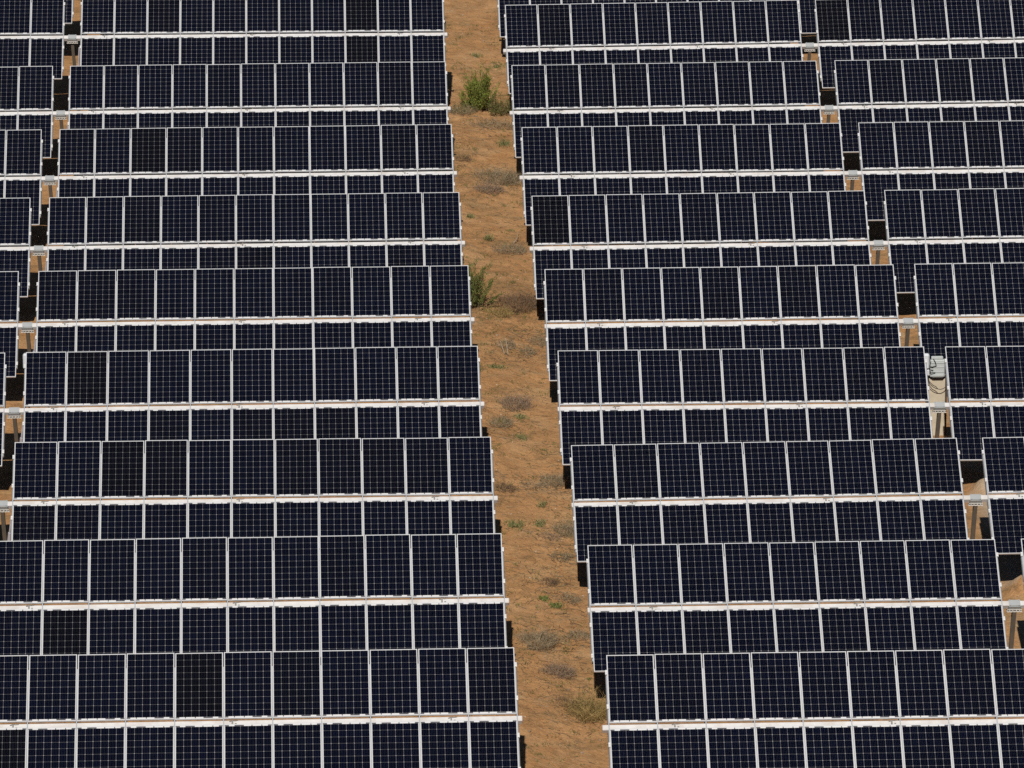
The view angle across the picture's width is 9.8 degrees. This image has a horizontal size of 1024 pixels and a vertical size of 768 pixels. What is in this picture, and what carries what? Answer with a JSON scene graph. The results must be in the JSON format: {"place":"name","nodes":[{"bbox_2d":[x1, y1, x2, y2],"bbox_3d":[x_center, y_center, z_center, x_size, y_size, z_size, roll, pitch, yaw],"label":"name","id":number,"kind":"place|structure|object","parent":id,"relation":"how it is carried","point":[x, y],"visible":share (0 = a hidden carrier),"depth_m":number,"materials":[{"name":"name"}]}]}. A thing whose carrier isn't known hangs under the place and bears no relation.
{"place":"outdoors","nodes":[
{"label":"outdoors","id":0,"kind":"place"},
{"bbox_2d":[0,0,1023,767],"bbox_3d":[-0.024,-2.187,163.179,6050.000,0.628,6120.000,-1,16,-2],"label":"ground","id":1,"kind":"structure","parent":0,"point":[528,550],"depth_m":153.93,"materials":[{"name":"brown soil"}]},
{"bbox_2d":[23,353,49,407],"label":"electrical cabinet","id":2,"kind":"object","parent":1,"relation":"on","point":[24,358],"visible":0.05,"depth_m":150.22,"materials":[{"name":"metal"}]},
{"bbox_2d":[31,0,360,34],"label":"solar tracker","id":3,"kind":"object","parent":1,"relation":"on","point":[69,9],"visible":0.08,"depth_m":190.75,"materials":[{"name":"glass"}]},
{"bbox_2d":[0,0,446,110],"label":"solar tracker","id":4,"kind":"object","parent":1,"relation":"on","point":[333,20],"visible":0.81,"depth_m":184.18,"materials":[{"name":"glass"}]},
{"bbox_2d":[0,61,450,175],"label":"solar tracker","id":5,"kind":"object","parent":1,"relation":"on","point":[240,86],"visible":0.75,"depth_m":177.05,"materials":[{"name":"glass"}]},
{"bbox_2d":[0,124,456,224],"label":"solar tracker","id":6,"kind":"object","parent":1,"relation":"on","point":[348,150],"visible":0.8,"depth_m":169.50,"materials":[{"name":"glass"}]},
{"bbox_2d":[0,192,464,297],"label":"solar tracker","id":7,"kind":"object","parent":1,"relation":"on","point":[161,220],"visible":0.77,"depth_m":161.94,"materials":[{"name":"glass"}]},
{"bbox_2d":[0,265,474,377],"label":"solar tracker","id":8,"kind":"object","parent":1,"relation":"on","point":[66,297],"visible":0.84,"depth_m":154.37,"materials":[{"name":"glass"}]},
{"bbox_2d":[0,346,483,466],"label":"solar tracker","id":9,"kind":"object","parent":1,"relation":"on","point":[107,379],"visible":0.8,"depth_m":146.80,"materials":[{"name":"glass"}]},
{"bbox_2d":[0,437,497,553],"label":"solar tracker","id":10,"kind":"object","parent":1,"relation":"on","point":[433,467],"visible":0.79,"depth_m":139.26,"materials":[{"name":"glass"}]},
{"bbox_2d":[0,533,508,669],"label":"solar tracker","id":11,"kind":"object","parent":1,"relation":"on","point":[442,566],"visible":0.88,"depth_m":131.65,"materials":[{"name":"glass"}]},
{"bbox_2d":[0,647,522,767],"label":"solar tracker","id":12,"kind":"object","parent":1,"relation":"on","point":[257,685],"visible":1,"depth_m":124.16,"materials":[{"name":"glass"}]},
{"bbox_2d":[448,102,477,114],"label":"dry bush","id":13,"kind":"object","parent":1,"relation":"on","point":[454,110],"visible":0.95,"depth_m":184.41,"materials":[{"name":"brown plant"}]},
{"bbox_2d":[455,153,472,161],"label":"dry bush","id":14,"kind":"object","parent":1,"relation":"on","point":[462,157],"visible":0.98,"depth_m":178.79,"materials":[{"name":"brown plant"}]},
{"bbox_2d":[458,65,500,111],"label":"green bush","id":15,"kind":"object","parent":1,"relation":"on","point":[478,94],"visible":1,"depth_m":184.82,"materials":[{"name":"green plant"}]},
{"bbox_2d":[463,256,502,310],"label":"green bush","id":16,"kind":"object","parent":1,"relation":"on","point":[476,290],"visible":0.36,"depth_m":162.52,"materials":[{"name":"green plant"}]},
{"bbox_2d":[460,114,512,130],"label":"dry bush","id":17,"kind":"object","parent":1,"relation":"on","point":[484,124],"visible":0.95,"depth_m":183.24,"materials":[{"name":"brown plant"}]},
{"bbox_2d":[471,180,504,194],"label":"dry bush","id":18,"kind":"object","parent":1,"relation":"on","point":[490,187],"visible":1,"depth_m":175.56,"materials":[{"name":"brown plant"}]},
{"bbox_2d":[483,232,494,241],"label":"weed clump","id":19,"kind":"object","parent":1,"relation":"on","point":[489,238],"visible":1,"depth_m":170.12,"materials":[{"name":"green plant"}]},
{"bbox_2d":[477,304,514,317],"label":"dry bush","id":20,"kind":"object","parent":1,"relation":"on","point":[501,311],"visible":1,"depth_m":162.35,"materials":[{"name":"brown plant"}]},
{"bbox_2d":[488,61,504,69],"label":"weed clump","id":21,"kind":"object","parent":1,"relation":"on","point":[496,65],"visible":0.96,"depth_m":191.32,"materials":[{"name":"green plant"}]},
{"bbox_2d":[469,163,526,185],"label":"dry bush","id":22,"kind":"object","parent":1,"relation":"on","point":[514,176],"visible":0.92,"depth_m":177.06,"materials":[{"name":"brown plant"}]},
{"bbox_2d":[486,364,513,369],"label":"weed clump","id":23,"kind":"object","parent":1,"relation":"on","point":[498,366],"visible":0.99,"depth_m":157.17,"materials":[{"name":"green plant"}]},
{"bbox_2d":[485,90,519,115],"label":"green bush","id":24,"kind":"object","parent":1,"relation":"on","point":[503,109],"visible":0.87,"depth_m":184.74,"materials":[{"name":"green plant"}]},
{"bbox_2d":[488,413,516,430],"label":"dry bush","id":25,"kind":"object","parent":1,"relation":"on","point":[503,422],"visible":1,"depth_m":152.20,"materials":[{"name":"brown plant"}]},
{"bbox_2d":[493,137,512,147],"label":"weed clump","id":26,"kind":"object","parent":1,"relation":"on","point":[502,143],"visible":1,"depth_m":181.23,"materials":[{"name":"green plant"}]},
{"bbox_2d":[495,337,515,349],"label":"dry bush","id":27,"kind":"object","parent":1,"relation":"on","point":[509,344],"visible":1,"depth_m":159.44,"materials":[{"name":"brown plant"}]},
{"bbox_2d":[494,478,518,492],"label":"dry bush","id":28,"kind":"object","parent":1,"relation":"on","point":[509,484],"visible":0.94,"depth_m":146.59,"materials":[{"name":"brown plant"}]},
{"bbox_2d":[490,240,529,255],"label":"dry bush","id":29,"kind":"object","parent":1,"relation":"on","point":[511,250],"visible":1,"depth_m":169.22,"materials":[{"name":"brown plant"}]},
{"bbox_2d":[494,388,534,412],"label":"dry bush","id":30,"kind":"object","parent":1,"relation":"on","point":[519,401],"visible":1,"depth_m":154.00,"materials":[{"name":"brown plant"}]},
{"bbox_2d":[486,287,543,313],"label":"dry bush","id":31,"kind":"object","parent":1,"relation":"on","point":[533,301],"visible":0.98,"depth_m":163.48,"materials":[{"name":"brown plant"}]},
{"bbox_2d":[502,518,530,531],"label":"weed clump","id":32,"kind":"object","parent":1,"relation":"on","point":[512,523],"visible":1,"depth_m":143.84,"materials":[{"name":"green plant"}]},
{"bbox_2d":[513,431,527,440],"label":"weed clump","id":33,"kind":"object","parent":1,"relation":"on","point":[521,436],"visible":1,"depth_m":151.31,"materials":[{"name":"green plant"}]},
{"bbox_2d":[513,413,534,421],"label":"weed clump","id":34,"kind":"object","parent":1,"relation":"on","point":[520,417],"visible":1,"depth_m":153.11,"materials":[{"name":"green plant"}]},
{"bbox_2d":[445,6,604,763],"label":"twig litter","id":35,"kind":"object","parent":1,"relation":"on","point":[567,616],"visible":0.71,"depth_m":147.46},
{"bbox_2d":[445,8,607,767],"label":"weed tufts","id":36,"kind":"object","parent":1,"relation":"on","point":[518,385],"visible":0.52,"depth_m":156.89,"materials":[{"name":"green plant"}]},
{"bbox_2d":[517,344,539,356],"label":"dry bush","id":37,"kind":"object","parent":1,"relation":"on","point":[530,352],"visible":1,"depth_m":159.11,"materials":[{"name":"brown plant"}]},
{"bbox_2d":[452,15,608,766],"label":"pebbles","id":38,"kind":"object","parent":1,"relation":"on","point":[520,424],"visible":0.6,"depth_m":151.03,"materials":[{"name":"stone"}]},
{"bbox_2d":[519,478,550,490],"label":"dry bush","id":39,"kind":"object","parent":1,"relation":"on","point":[536,485],"visible":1,"depth_m":147.18,"materials":[{"name":"brown plant"}]},
{"bbox_2d":[527,335,545,346],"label":"dry bush","id":40,"kind":"object","parent":1,"relation":"on","point":[541,339],"visible":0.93,"depth_m":160.24,"materials":[{"name":"brown plant"}]},
{"bbox_2d":[533,518,546,527],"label":"weed clump","id":41,"kind":"object","parent":1,"relation":"on","point":[539,523],"visible":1,"depth_m":144.12,"materials":[{"name":"green plant"}]},
{"bbox_2d":[533,595,550,601],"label":"weed clump","id":42,"kind":"object","parent":1,"relation":"on","point":[543,598],"visible":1,"depth_m":138.54,"materials":[{"name":"green plant"}]},
{"bbox_2d":[509,625,575,652],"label":"dry bush","id":43,"kind":"object","parent":1,"relation":"on","point":[553,641],"visible":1,"depth_m":135.21,"materials":[{"name":"brown plant"}]},
{"bbox_2d":[536,499,548,508],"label":"weed clump","id":44,"kind":"object","parent":1,"relation":"on","point":[543,504],"visible":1,"depth_m":145.71,"materials":[{"name":"green plant"}]},
{"bbox_2d":[540,575,559,586],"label":"dry bush","id":45,"kind":"object","parent":1,"relation":"on","point":[553,582],"visible":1,"depth_m":139.71,"materials":[{"name":"brown plant"}]},
{"bbox_2d":[543,532,560,540],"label":"dry bush","id":46,"kind":"object","parent":1,"relation":"on","point":[552,536],"visible":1,"depth_m":143.18,"materials":[{"name":"brown plant"}]},
{"bbox_2d":[535,470,570,487],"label":"dry bush","id":47,"kind":"object","parent":1,"relation":"on","point":[558,479],"visible":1,"depth_m":147.70,"materials":[{"name":"brown plant"}]},
{"bbox_2d":[548,601,564,608],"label":"weed clump","id":48,"kind":"object","parent":1,"relation":"on","point":[557,605],"visible":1,"depth_m":138.16,"materials":[{"name":"green plant"}]},
{"bbox_2d":[538,659,577,678],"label":"dry bush","id":49,"kind":"object","parent":1,"relation":"on","point":[564,670],"visible":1,"depth_m":133.48,"materials":[{"name":"brown plant"}]},
{"bbox_2d":[546,547,574,562],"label":"dry bush","id":50,"kind":"object","parent":1,"relation":"on","point":[565,555],"visible":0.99,"depth_m":141.84,"materials":[{"name":"brown plant"}]},
{"bbox_2d":[548,514,573,537],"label":"dry bush","id":51,"kind":"object","parent":1,"relation":"on","point":[565,526],"visible":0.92,"depth_m":143.92,"materials":[{"name":"brown plant"}]},
{"bbox_2d":[548,693,588,708],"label":"dry bush","id":52,"kind":"object","parent":1,"relation":"on","point":[565,700],"visible":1,"depth_m":131.57,"materials":[{"name":"brown plant"}]},
{"bbox_2d":[557,591,583,604],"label":"dry bush","id":53,"kind":"object","parent":1,"relation":"on","point":[574,600],"visible":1,"depth_m":138.75,"materials":[{"name":"brown plant"}]},
{"bbox_2d":[563,626,589,639],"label":"dry bush","id":54,"kind":"object","parent":1,"relation":"on","point":[585,636],"visible":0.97,"depth_m":136.25,"materials":[{"name":"brown plant"}]},
{"bbox_2d":[552,680,606,725],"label":"dry bush","id":55,"kind":"object","parent":1,"relation":"on","point":[599,707],"visible":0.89,"depth_m":130.94,"materials":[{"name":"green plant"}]},
{"bbox_2d":[497,0,1010,47],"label":"solar tracker","id":56,"kind":"object","parent":1,"relation":"on","point":[807,16],"visible":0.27,"depth_m":192.39,"materials":[{"name":"glass"}]},
{"bbox_2d":[503,0,1023,93],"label":"solar tracker","id":57,"kind":"object","parent":1,"relation":"on","point":[755,24],"visible":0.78,"depth_m":185.55,"materials":[{"name":"glass"}]},
{"bbox_2d":[509,57,1023,157],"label":"solar tracker","id":58,"kind":"object","parent":1,"relation":"on","point":[990,82],"visible":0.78,"depth_m":178.05,"materials":[{"name":"glass"}]},
{"bbox_2d":[519,120,1023,225],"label":"solar tracker","id":59,"kind":"object","parent":1,"relation":"on","point":[755,151],"visible":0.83,"depth_m":170.48,"materials":[{"name":"glass"}]},
{"bbox_2d":[529,188,1023,299],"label":"solar tracker","id":60,"kind":"object","parent":1,"relation":"on","point":[585,221],"visible":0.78,"depth_m":162.91,"materials":[{"name":"glass"}]},
{"bbox_2d":[543,262,1023,381],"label":"solar tracker","id":61,"kind":"object","parent":1,"relation":"on","point":[868,293],"visible":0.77,"depth_m":155.34,"materials":[{"name":"glass"}]},
{"bbox_2d":[556,346,1023,465],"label":"solar tracker","id":62,"kind":"object","parent":1,"relation":"on","point":[750,375],"visible":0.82,"depth_m":147.72,"materials":[{"name":"glass"}]},
{"bbox_2d":[570,437,1023,562],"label":"solar tracker","id":63,"kind":"object","parent":1,"relation":"on","point":[731,470],"visible":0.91,"depth_m":140.12,"materials":[{"name":"glass"}]},
{"bbox_2d":[586,539,1023,671],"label":"solar tracker","id":64,"kind":"object","parent":1,"relation":"on","point":[652,575],"visible":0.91,"depth_m":132.58,"materials":[{"name":"glass"}]},
{"bbox_2d":[602,649,1023,767],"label":"solar tracker","id":65,"kind":"object","parent":1,"relation":"on","point":[832,685],"visible":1,"depth_m":125.08,"materials":[{"name":"glass"}]},
{"bbox_2d":[925,353,946,435],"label":"electrical cabinet","id":66,"kind":"object","parent":1,"relation":"on","point":[937,387],"visible":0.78,"depth_m":151.39,"materials":[{"name":"metal"}]}
]}

